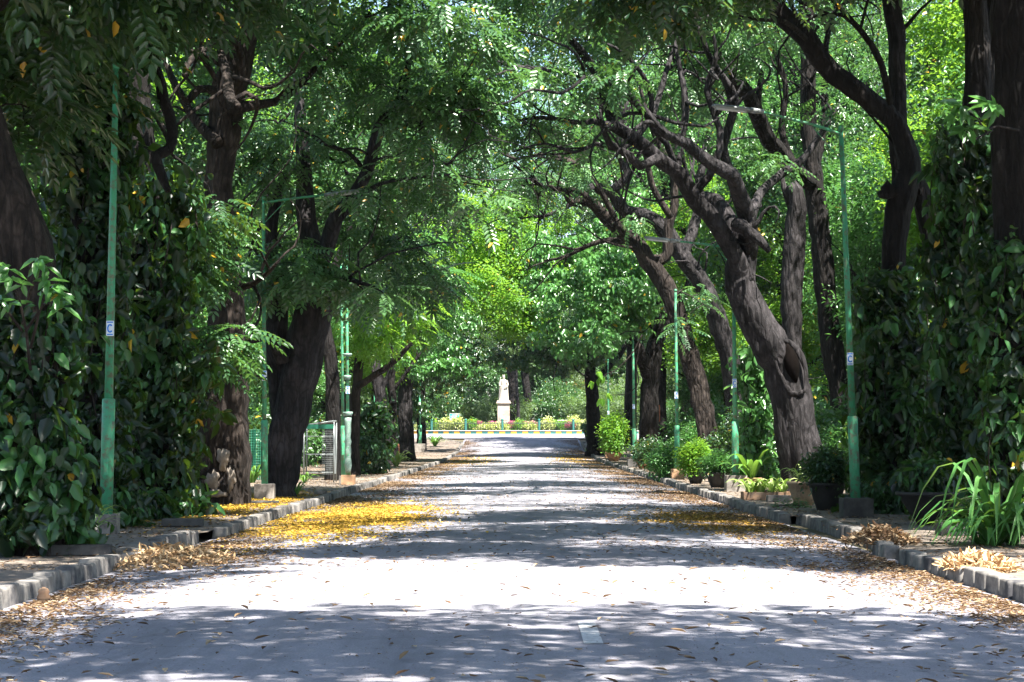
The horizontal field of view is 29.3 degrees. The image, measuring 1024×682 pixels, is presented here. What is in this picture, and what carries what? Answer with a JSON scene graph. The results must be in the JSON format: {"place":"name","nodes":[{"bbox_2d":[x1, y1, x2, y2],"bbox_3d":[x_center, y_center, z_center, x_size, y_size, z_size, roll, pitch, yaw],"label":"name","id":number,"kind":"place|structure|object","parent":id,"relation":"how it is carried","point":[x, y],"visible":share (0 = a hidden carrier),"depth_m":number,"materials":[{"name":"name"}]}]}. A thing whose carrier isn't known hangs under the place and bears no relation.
{"place":"outdoors","nodes":[
{"label":"outdoors","id":0,"kind":"place"},
{"bbox_2d":[0,438,460,582],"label":"pavement","id":1,"kind":"structure","parent":0,"point":[10,575],"depth_m":35.25,"materials":[{"name":"concrete"}]},
{"bbox_2d":[51,544,111,555],"bbox_3d":[-6.450,2.902,27.234,1.750,0.150,0.220,0,-3,-3],"label":"edging stone","id":2,"kind":"object","parent":1,"relation":"on","point":[78,549],"visible":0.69,"depth_m":27.15,"materials":[{"name":"concrete"}]},
{"bbox_2d":[95,62,119,533],"bbox_3d":[-6.912,-0.756,33.532,0.435,8.090,0.435,0,-3,0],"label":"street lamp","id":3,"kind":"object","parent":1,"relation":"on","point":[107,446],"visible":0.79,"depth_m":33.41,"materials":[{"name":"metal"}]},
{"bbox_2d":[133,482,180,520],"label":"garden shrub","id":4,"kind":"object","parent":1,"relation":"on","point":[159,507],"visible":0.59,"depth_m":38.41,"materials":[{"name":"green plant"}]},
{"bbox_2d":[106,487,336,536],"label":"fallen petals","id":5,"kind":"object","parent":1,"relation":"on","point":[233,507],"visible":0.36,"depth_m":45.46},
{"bbox_2d":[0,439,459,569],"bbox_3d":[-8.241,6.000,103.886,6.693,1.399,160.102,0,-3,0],"label":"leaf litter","id":6,"kind":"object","parent":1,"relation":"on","point":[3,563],"visible":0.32,"depth_m":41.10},
{"bbox_2d":[254,189,362,498],"bbox_3d":[-5.288,0.089,51.395,2.927,8.139,0.493,0,-3,3],"label":"street lamp","id":7,"kind":"object","parent":1,"relation":"on","point":[264,489],"visible":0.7,"depth_m":51.32,"materials":[{"name":"metal"}]},
{"bbox_2d":[303,420,336,481],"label":"tree guard","id":8,"kind":"object","parent":1,"relation":"on","point":[320,425],"visible":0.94,"depth_m":70.42,"materials":[{"name":"grey metal"}]},
{"bbox_2d":[339,263,345,483],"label":"street lamp","id":9,"kind":"object","parent":1,"relation":"on","point":[343,472],"visible":0.68,"depth_m":68.92,"materials":[{"name":"metal"}]},
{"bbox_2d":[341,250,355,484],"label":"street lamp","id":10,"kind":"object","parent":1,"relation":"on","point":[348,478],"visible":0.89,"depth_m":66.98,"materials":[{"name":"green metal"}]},
{"bbox_2d":[359,397,397,472],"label":"climbing creeper","id":11,"kind":"object","parent":1,"relation":"on","point":[379,416],"visible":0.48,"depth_m":87.50,"materials":[{"name":"green plant"}]},
{"bbox_2d":[0,438,1023,681],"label":"road","id":12,"kind":"structure","parent":0,"point":[320,658],"depth_m":19.35,"materials":[{"name":"asphalt"}]},
{"bbox_2d":[112,540,237,571],"bbox_3d":[-4.846,2.995,27.494,2.052,0.411,3.324,0,-3,0],"label":"leaf heap","id":13,"kind":"object","parent":12,"relation":"on","point":[183,553],"visible":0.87,"depth_m":26.88,"materials":[{"name":"plant"}]},
{"bbox_2d":[0,439,516,681],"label":"leaf litter","id":14,"kind":"object","parent":12,"relation":"on","point":[227,544],"visible":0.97,"depth_m":24.42,"materials":[{"name":"plant"}]},
{"bbox_2d":[197,493,507,579],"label":"fallen petals","id":15,"kind":"object","parent":12,"relation":"on","point":[341,523],"visible":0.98,"depth_m":39.59,"materials":[{"name":"plant"}]},
{"bbox_2d":[0,476,1021,681],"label":"leaf litter","id":16,"kind":"object","parent":12,"relation":"on","point":[404,653],"visible":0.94,"depth_m":19.16,"materials":[{"name":"plant"}]},
{"bbox_2d":[578,622,602,643],"bbox_3d":[0.674,2.521,16.956,0.160,0.004,1.799,0,-3,0],"label":"road marking","id":17,"kind":"object","parent":12,"relation":"on","point":[589,634],"visible":0.94,"depth_m":16.86,"materials":[{"name":"paint"}]},
{"bbox_2d":[599,503,822,545],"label":"fallen petals","id":18,"kind":"object","parent":12,"relation":"on","point":[674,515],"visible":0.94,"depth_m":39.67,"materials":[{"name":"plant"}]},
{"bbox_2d":[524,440,1023,680],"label":"leaf litter","id":19,"kind":"object","parent":12,"relation":"on","point":[975,596],"visible":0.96,"depth_m":27.00,"materials":[{"name":"plant"}]},
{"bbox_2d":[152,438,871,558],"bbox_3d":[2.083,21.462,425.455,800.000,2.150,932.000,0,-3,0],"label":"ground","id":20,"kind":"structure","parent":0,"point":[205,536],"depth_m":37.33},
{"bbox_2d":[0,0,275,556],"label":"avenue tree","id":21,"kind":"object","parent":20,"relation":"on","point":[48,38],"visible":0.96,"depth_m":28.00,"materials":[{"name":"green plant"}]},
{"bbox_2d":[0,255,81,369],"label":"young sapling","id":22,"kind":"object","parent":21,"relation":"attached to","point":[39,263],"visible":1,"depth_m":24.98,"materials":[{"name":"green plant"}]},
{"bbox_2d":[0,283,114,557],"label":"climbing creeper","id":23,"kind":"object","parent":21,"relation":"attached to","point":[36,459],"visible":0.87,"depth_m":26.92,"materials":[{"name":"green plant"}]},
{"bbox_2d":[121,0,270,506],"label":"avenue tree","id":24,"kind":"object","parent":20,"relation":"on","point":[219,215],"visible":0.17,"depth_m":42.30,"materials":[{"name":"green plant"}]},
{"bbox_2d":[117,153,238,517],"bbox_3d":[-7.530,0.133,41.018,3.516,8.016,3.548,0,-3,0],"label":"climbing creeper","id":25,"kind":"object","parent":24,"relation":"attached to","point":[170,299],"visible":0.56,"depth_m":40.37,"materials":[{"name":"green plant"}]},
{"bbox_2d":[0,0,414,498],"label":"avenue tree","id":26,"kind":"object","parent":20,"relation":"on","point":[193,15],"visible":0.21,"depth_m":34.36,"materials":[{"name":"green plant"}]},
{"bbox_2d":[31,74,161,528],"bbox_3d":[-7.834,-0.601,36.109,2.657,8.837,2.720,1,-3,-20],"label":"climbing creeper","id":27,"kind":"object","parent":26,"relation":"attached to","point":[68,235],"visible":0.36,"depth_m":35.53,"materials":[{"name":"green plant"}]},
{"bbox_2d":[186,221,268,394],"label":"garden tree","id":28,"kind":"object","parent":20,"relation":"on","point":[197,323],"visible":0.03,"depth_m":80.26,"materials":[{"name":"green plant"}]},
{"bbox_2d":[0,438,463,609],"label":"kerb","id":29,"kind":"structure","parent":20,"relation":"on","point":[52,581],"depth_m":28.60,"materials":[{"name":"concrete"}]},
{"bbox_2d":[155,15,336,391],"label":"garden tree","id":30,"kind":"object","parent":20,"relation":"on","point":[203,77],"visible":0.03,"depth_m":93.93,"materials":[{"name":"green plant"}]},
{"bbox_2d":[113,0,444,504],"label":"avenue tree","id":31,"kind":"object","parent":20,"relation":"on","point":[226,472],"visible":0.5,"depth_m":47.23,"materials":[{"name":"green plant"}]},
{"bbox_2d":[248,383,322,467],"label":"garden shrub","id":32,"kind":"object","parent":20,"relation":"on","point":[253,404],"visible":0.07,"depth_m":97.68,"materials":[{"name":"green plant"}]},
{"bbox_2d":[241,260,353,411],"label":"garden tree","id":33,"kind":"object","parent":20,"relation":"on","point":[321,384],"visible":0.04,"depth_m":110.62,"materials":[{"name":"green plant"}]},
{"bbox_2d":[172,0,546,497],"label":"avenue tree","id":34,"kind":"object","parent":20,"relation":"on","point":[293,377],"visible":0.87,"depth_m":51.00,"materials":[{"name":"green plant"}]},
{"bbox_2d":[282,196,441,425],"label":"garden tree","id":35,"kind":"object","parent":20,"relation":"on","point":[366,374],"visible":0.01,"depth_m":117.87,"materials":[{"name":"green plant"}]},
{"bbox_2d":[175,0,554,474],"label":"avenue tree","id":36,"kind":"object","parent":20,"relation":"on","point":[372,348],"visible":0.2,"depth_m":82.64,"materials":[{"name":"green plant"}]},
{"bbox_2d":[183,0,555,479],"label":"avenue tree","id":37,"kind":"object","parent":20,"relation":"on","point":[332,397],"visible":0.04,"depth_m":73.86,"materials":[{"name":"green plant"}]},
{"bbox_2d":[195,2,556,469],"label":"avenue tree","id":38,"kind":"object","parent":20,"relation":"on","point":[379,383],"visible":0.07,"depth_m":98.88,"materials":[{"name":"green plant"}]},
{"bbox_2d":[359,430,392,474],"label":"garden shrub","id":39,"kind":"object","parent":20,"relation":"on","point":[372,454],"visible":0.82,"depth_m":85.15,"materials":[{"name":"green plant"}]},
{"bbox_2d":[258,50,541,465],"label":"avenue tree","id":40,"kind":"object","parent":20,"relation":"on","point":[443,365],"visible":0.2,"depth_m":111.84,"materials":[{"name":"green plant"}]},
{"bbox_2d":[386,365,476,429],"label":"garden shrub","id":41,"kind":"object","parent":20,"relation":"on","point":[441,405],"visible":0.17,"depth_m":236.31,"materials":[{"name":"green plant"}]},
{"bbox_2d":[332,114,536,450],"bbox_3d":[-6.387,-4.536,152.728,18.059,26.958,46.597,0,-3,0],"label":"avenue tree","id":42,"kind":"object","parent":20,"relation":"on","point":[477,351],"visible":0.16,"depth_m":159.86,"materials":[{"name":"green plant"}]},
{"bbox_2d":[398,180,578,460],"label":"avenue tree","id":43,"kind":"object","parent":20,"relation":"on","point":[513,309],"visible":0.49,"depth_m":123.47,"materials":[{"name":"green plant"}]},
{"bbox_2d":[471,380,536,421],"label":"garden shrub","id":44,"kind":"object","parent":20,"relation":"on","point":[493,411],"visible":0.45,"depth_m":236.65,"materials":[{"name":"green plant"}]},
{"bbox_2d":[464,326,548,421],"bbox_3d":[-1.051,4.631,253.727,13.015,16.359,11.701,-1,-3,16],"label":"garden shrub","id":45,"kind":"object","parent":20,"relation":"on","point":[494,376],"visible":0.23,"depth_m":251.99,"materials":[{"name":"green plant"}]},
{"bbox_2d":[414,431,638,433],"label":"roundabout kerb","id":46,"kind":"structure","parent":20,"relation":"on","point":[503,432],"depth_m":205.21,"materials":[{"name":"yellow paint"}]},
{"bbox_2d":[519,376,585,428],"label":"garden shrub","id":47,"kind":"object","parent":20,"relation":"on","point":[546,404],"visible":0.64,"depth_m":240.52,"materials":[{"name":"green plant"}]},
{"bbox_2d":[518,253,594,387],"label":"garden tree","id":48,"kind":"object","parent":20,"relation":"on","point":[566,315],"visible":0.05,"depth_m":255.33,"materials":[{"name":"green plant"}]},
{"bbox_2d":[556,380,639,423],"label":"garden shrub","id":49,"kind":"object","parent":20,"relation":"on","point":[581,412],"visible":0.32,"depth_m":236.56,"materials":[{"name":"green plant"}]},
{"bbox_2d":[553,58,669,446],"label":"garden tree","id":50,"kind":"object","parent":20,"relation":"on","point":[628,416],"visible":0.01,"depth_m":171.55,"materials":[{"name":"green plant"}]},
{"bbox_2d":[371,0,862,490],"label":"avenue tree","id":51,"kind":"object","parent":20,"relation":"on","point":[779,355],"visible":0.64,"depth_m":56.76,"materials":[{"name":"green plant"}]},
{"bbox_2d":[537,12,738,446],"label":"garden tree","id":52,"kind":"object","parent":20,"relation":"on","point":[662,391],"visible":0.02,"depth_m":141.43,"materials":[{"name":"green plant"}]},
{"bbox_2d":[601,365,680,430],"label":"garden shrub","id":53,"kind":"object","parent":20,"relation":"on","point":[621,386],"visible":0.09,"depth_m":240.59,"materials":[{"name":"green plant"}]},
{"bbox_2d":[625,432,666,470],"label":"garden shrub","id":54,"kind":"object","parent":20,"relation":"on","point":[647,447],"visible":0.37,"depth_m":93.92,"materials":[{"name":"green plant"}]},
{"bbox_2d":[485,108,809,456],"bbox_3d":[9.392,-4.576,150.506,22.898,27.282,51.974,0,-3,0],"label":"avenue tree","id":55,"kind":"object","parent":20,"relation":"on","point":[515,362],"visible":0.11,"depth_m":150.15,"materials":[{"name":"green plant"}]},
{"bbox_2d":[641,436,686,481],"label":"garden shrub","id":56,"kind":"object","parent":20,"relation":"on","point":[661,461],"visible":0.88,"depth_m":76.33,"materials":[{"name":"green plant"}]},
{"bbox_2d":[440,0,934,428],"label":"avenue tree","id":57,"kind":"object","parent":20,"relation":"on","point":[691,268],"visible":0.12,"depth_m":92.71,"materials":[{"name":"green plant"}]},
{"bbox_2d":[666,320,723,412],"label":"garden tree","id":58,"kind":"object","parent":20,"relation":"on","point":[682,385],"visible":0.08,"depth_m":143.54,"materials":[{"name":"green plant"}]},
{"bbox_2d":[513,26,879,444],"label":"avenue tree","id":59,"kind":"object","parent":20,"relation":"on","point":[624,298],"visible":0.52,"depth_m":104.66,"materials":[{"name":"green plant"}]},
{"bbox_2d":[455,0,951,451],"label":"avenue tree","id":60,"kind":"object","parent":20,"relation":"on","point":[651,264],"visible":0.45,"depth_m":85.62,"materials":[{"name":"green plant"}]},
{"bbox_2d":[627,144,815,404],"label":"garden tree","id":61,"kind":"object","parent":20,"relation":"on","point":[679,278],"visible":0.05,"depth_m":125.64,"materials":[{"name":"green plant"}]},
{"bbox_2d":[702,408,742,471],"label":"garden shrub","id":62,"kind":"object","parent":20,"relation":"on","point":[723,438],"visible":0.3,"depth_m":83.38,"materials":[{"name":"green plant"}]},
{"bbox_2d":[520,0,955,440],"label":"avenue tree","id":63,"kind":"object","parent":20,"relation":"on","point":[833,354],"visible":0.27,"depth_m":71.66,"materials":[{"name":"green plant"}]},
{"bbox_2d":[536,0,942,470],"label":"avenue tree","id":64,"kind":"object","parent":20,"relation":"on","point":[901,195],"visible":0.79,"depth_m":42.68,"materials":[{"name":"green plant"}]},
{"bbox_2d":[830,262,946,514],"bbox_3d":[8.326,1.224,42.550,2.975,5.780,3.072,0,-3,0],"label":"climbing creeper","id":65,"kind":"object","parent":64,"relation":"attached to","point":[890,387],"visible":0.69,"depth_m":41.93,"materials":[{"name":"green plant"}]},
{"bbox_2d":[683,267,818,402],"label":"garden tree","id":66,"kind":"object","parent":20,"relation":"on","point":[718,386],"visible":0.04,"depth_m":126.66,"materials":[{"name":"green plant"}]},
{"bbox_2d":[690,209,839,396],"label":"garden tree","id":67,"kind":"object","parent":20,"relation":"on","point":[774,308],"visible":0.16,"depth_m":108.40,"materials":[{"name":"green plant"}]},
{"bbox_2d":[780,177,806,349],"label":"trunk","id":68,"kind":"object","parent":20,"relation":"on","point":[793,265],"visible":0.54,"depth_m":67.75,"materials":[{"name":"grey plant"}]},
{"bbox_2d":[581,441,1023,603],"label":"kerb","id":69,"kind":"structure","parent":20,"relation":"on","point":[1003,585],"depth_m":29.36,"materials":[{"name":"concrete"}]},
{"bbox_2d":[676,0,959,403],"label":"garden tree","id":70,"kind":"object","parent":20,"relation":"on","point":[753,154],"visible":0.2,"depth_m":106.97,"materials":[{"name":"green plant"}]},
{"bbox_2d":[814,393,848,447],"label":"garden shrub","id":71,"kind":"object","parent":20,"relation":"on","point":[834,417],"visible":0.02,"depth_m":68.06,"materials":[{"name":"green plant"}]},
{"bbox_2d":[819,403,863,484],"bbox_3d":[11.290,3.233,63.619,2.877,3.445,2.988,0,-3,0],"label":"garden shrub","id":72,"kind":"object","parent":20,"relation":"on","point":[837,433],"visible":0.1,"depth_m":63.50,"materials":[{"name":"green plant"}]},
{"bbox_2d":[763,128,944,374],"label":"garden tree","id":73,"kind":"object","parent":20,"relation":"on","point":[871,253],"visible":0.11,"depth_m":72.93,"materials":[{"name":"green plant"}]},
{"bbox_2d":[801,135,913,395],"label":"garden tree","id":74,"kind":"object","parent":20,"relation":"on","point":[876,163],"visible":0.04,"depth_m":89.28,"materials":[{"name":"green plant"}]},
{"bbox_2d":[848,466,905,513],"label":"garden shrub","id":75,"kind":"object","parent":20,"relation":"on","point":[890,498],"visible":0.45,"depth_m":41.51,"materials":[{"name":"green plant"}]},
{"bbox_2d":[803,105,956,321],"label":"garden tree","id":76,"kind":"object","parent":20,"relation":"on","point":[885,141],"visible":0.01,"depth_m":94.63,"materials":[{"name":"green plant"}]},
{"bbox_2d":[837,0,994,461],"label":"avenue tree","id":77,"kind":"object","parent":20,"relation":"on","point":[979,71],"visible":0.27,"depth_m":39.80,"materials":[{"name":"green plant"}]},
{"bbox_2d":[906,118,993,519],"bbox_3d":[9.345,-0.349,39.088,3.253,8.309,3.114,0,-3,0],"label":"climbing creeper","id":78,"kind":"object","parent":77,"relation":"attached to","point":[964,194],"visible":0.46,"depth_m":38.55,"materials":[{"name":"green plant"}]},
{"bbox_2d":[870,0,964,262],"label":"garden tree","id":79,"kind":"object","parent":20,"relation":"on","point":[948,34],"visible":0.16,"depth_m":60.85,"materials":[{"name":"green plant"}]},
{"bbox_2d":[880,0,963,187],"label":"garden tree","id":80,"kind":"object","parent":20,"relation":"on","point":[917,62],"visible":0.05,"depth_m":69.26,"materials":[{"name":"green plant"}]},
{"bbox_2d":[919,47,964,150],"bbox_3d":[15.680,-2.288,49.545,9.363,13.486,9.621,1,-3,-19],"label":"garden tree","id":81,"kind":"object","parent":20,"relation":"on","point":[960,95],"visible":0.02,"depth_m":51.20,"materials":[{"name":"green plant"}]},
{"bbox_2d":[989,0,1023,501],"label":"avenue tree","id":82,"kind":"object","parent":20,"relation":"on","point":[1006,19],"visible":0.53,"depth_m":33.74,"materials":[{"name":"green plant"}]},
{"bbox_2d":[937,95,1019,144],"bbox_3d":[7.723,-3.611,32.549,1.145,0.802,1.514,-1,-3,24],"label":"sprig","id":83,"kind":"object","parent":82,"relation":"attached to","point":[992,113],"visible":1,"depth_m":32.41,"materials":[{"name":"green plant"}]},
{"bbox_2d":[950,225,1023,526],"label":"climbing creeper","id":84,"kind":"object","parent":82,"relation":"attached to","point":[986,298],"visible":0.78,"depth_m":33.52,"materials":[{"name":"green plant"}]},
{"bbox_2d":[414,434,638,437],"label":"ring road","id":85,"kind":"structure","parent":0,"point":[511,435],"depth_m":197.98,"materials":[{"name":"asphalt"}]},
{"bbox_2d":[266,0,951,419],"label":"sky","id":86,"kind":"structure","parent":0,"point":[450,3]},
{"bbox_2d":[584,438,1023,579],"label":"pavement","id":87,"kind":"structure","parent":0,"point":[924,530],"depth_m":35.53,"materials":[{"name":"concrete"}]},
{"bbox_2d":[594,410,631,460],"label":"potted plant","id":88,"kind":"object","parent":87,"relation":"on","point":[613,431],"visible":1,"depth_m":127.88,"materials":[{"name":"green plant"}]},
{"bbox_2d":[670,289,684,478],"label":"street lamp","id":89,"kind":"object","parent":87,"relation":"on","point":[674,474],"visible":0.74,"depth_m":75.93,"materials":[{"name":"green metal"}]},
{"bbox_2d":[669,434,712,483],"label":"potted plant","id":90,"kind":"object","parent":87,"relation":"on","point":[691,451],"visible":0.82,"depth_m":67.98,"materials":[{"name":"green plant"}]},
{"bbox_2d":[644,236,746,491],"bbox_3d":[5.466,0.693,58.664,3.067,7.639,0.506,0,-3,-3],"label":"street lamp","id":91,"kind":"object","parent":87,"relation":"on","point":[729,486],"visible":0.73,"depth_m":58.56,"materials":[{"name":"metal"}]},
{"bbox_2d":[694,446,739,487],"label":"potted plant","id":92,"kind":"object","parent":87,"relation":"on","point":[713,471],"visible":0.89,"depth_m":62.74,"materials":[{"name":"green plant"}]},
{"bbox_2d":[718,448,778,490],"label":"potted plant","id":93,"kind":"object","parent":87,"relation":"on","point":[751,467],"visible":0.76,"depth_m":58.37,"materials":[{"name":"plant"}]},
{"bbox_2d":[724,339,780,486],"bbox_3d":[7.565,2.300,59.961,1.758,4.686,1.881,-3,-4,42],"label":"climbing creeper","id":94,"kind":"object","parent":87,"relation":"on","point":[755,415],"visible":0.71,"depth_m":59.66,"materials":[{"name":"green plant"}]},
{"bbox_2d":[728,477,796,499],"bbox_3d":[6.654,3.855,51.274,2.197,0.590,1.328,0,-3,0],"label":"trough planter","id":95,"kind":"object","parent":87,"relation":"on","point":[759,493],"visible":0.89,"depth_m":51.09,"materials":[{"name":"ceramic"}]},
{"bbox_2d":[712,104,873,517],"bbox_3d":[5.735,-0.625,40.333,3.281,8.489,0.504,0,-3,-2],"label":"street lamp","id":96,"kind":"object","parent":87,"relation":"on","point":[856,504],"visible":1,"depth_m":40.26,"materials":[{"name":"metal"}]},
{"bbox_2d":[779,464,813,504],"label":"potted plant","id":97,"kind":"object","parent":87,"relation":"on","point":[794,488],"visible":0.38,"depth_m":47.12,"materials":[{"name":"ceramic"}]},
{"bbox_2d":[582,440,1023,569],"bbox_3d":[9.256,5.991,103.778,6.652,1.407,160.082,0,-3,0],"label":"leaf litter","id":98,"kind":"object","parent":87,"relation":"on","point":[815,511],"visible":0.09,"depth_m":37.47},
{"bbox_2d":[797,443,849,509],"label":"potted plant","id":99,"kind":"object","parent":87,"relation":"on","point":[825,470],"visible":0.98,"depth_m":43.75,"materials":[{"name":"green plant"}]},
{"bbox_2d":[838,520,920,550],"bbox_3d":[5.709,3.005,30.453,1.240,0.451,2.207,0,-3,0],"label":"leaf heap","id":100,"kind":"object","parent":87,"relation":"on","point":[868,534],"visible":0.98,"depth_m":30.04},
{"bbox_2d":[889,451,971,524],"bbox_3d":[7.837,2.748,36.717,1.488,1.379,1.528,-2,-3,32],"label":"potted plant","id":101,"kind":"object","parent":87,"relation":"on","point":[913,477],"visible":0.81,"depth_m":36.31,"materials":[{"name":"green plant"}]},
{"bbox_2d":[908,457,1023,545],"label":"strap leaved plant","id":102,"kind":"object","parent":87,"relation":"on","point":[986,525],"visible":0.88,"depth_m":29.68,"materials":[{"name":"plant"}]},
{"bbox_2d":[932,547,1023,573],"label":"leaf heap","id":103,"kind":"object","parent":87,"relation":"on","point":[982,558],"visible":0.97,"depth_m":24.12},
{"bbox_2d":[969,498,1023,545],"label":"strap leaved plant","id":104,"kind":"object","parent":87,"relation":"on","point":[1020,508],"visible":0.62,"depth_m":29.03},
{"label":"island bed","id":105,"kind":"structure","parent":0,"visible":0},
{"bbox_2d":[496,374,510,422],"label":"statue","id":106,"kind":"object","parent":105,"relation":"on","point":[503,402],"visible":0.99,"depth_m":220.23,"materials":[{"name":"stone"}]},
{"bbox_2d":[413,419,623,430],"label":"iron fence","id":107,"kind":"object","parent":105,"relation":"on","point":[539,423],"visible":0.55,"depth_m":206.33,"materials":[{"name":"metal"}]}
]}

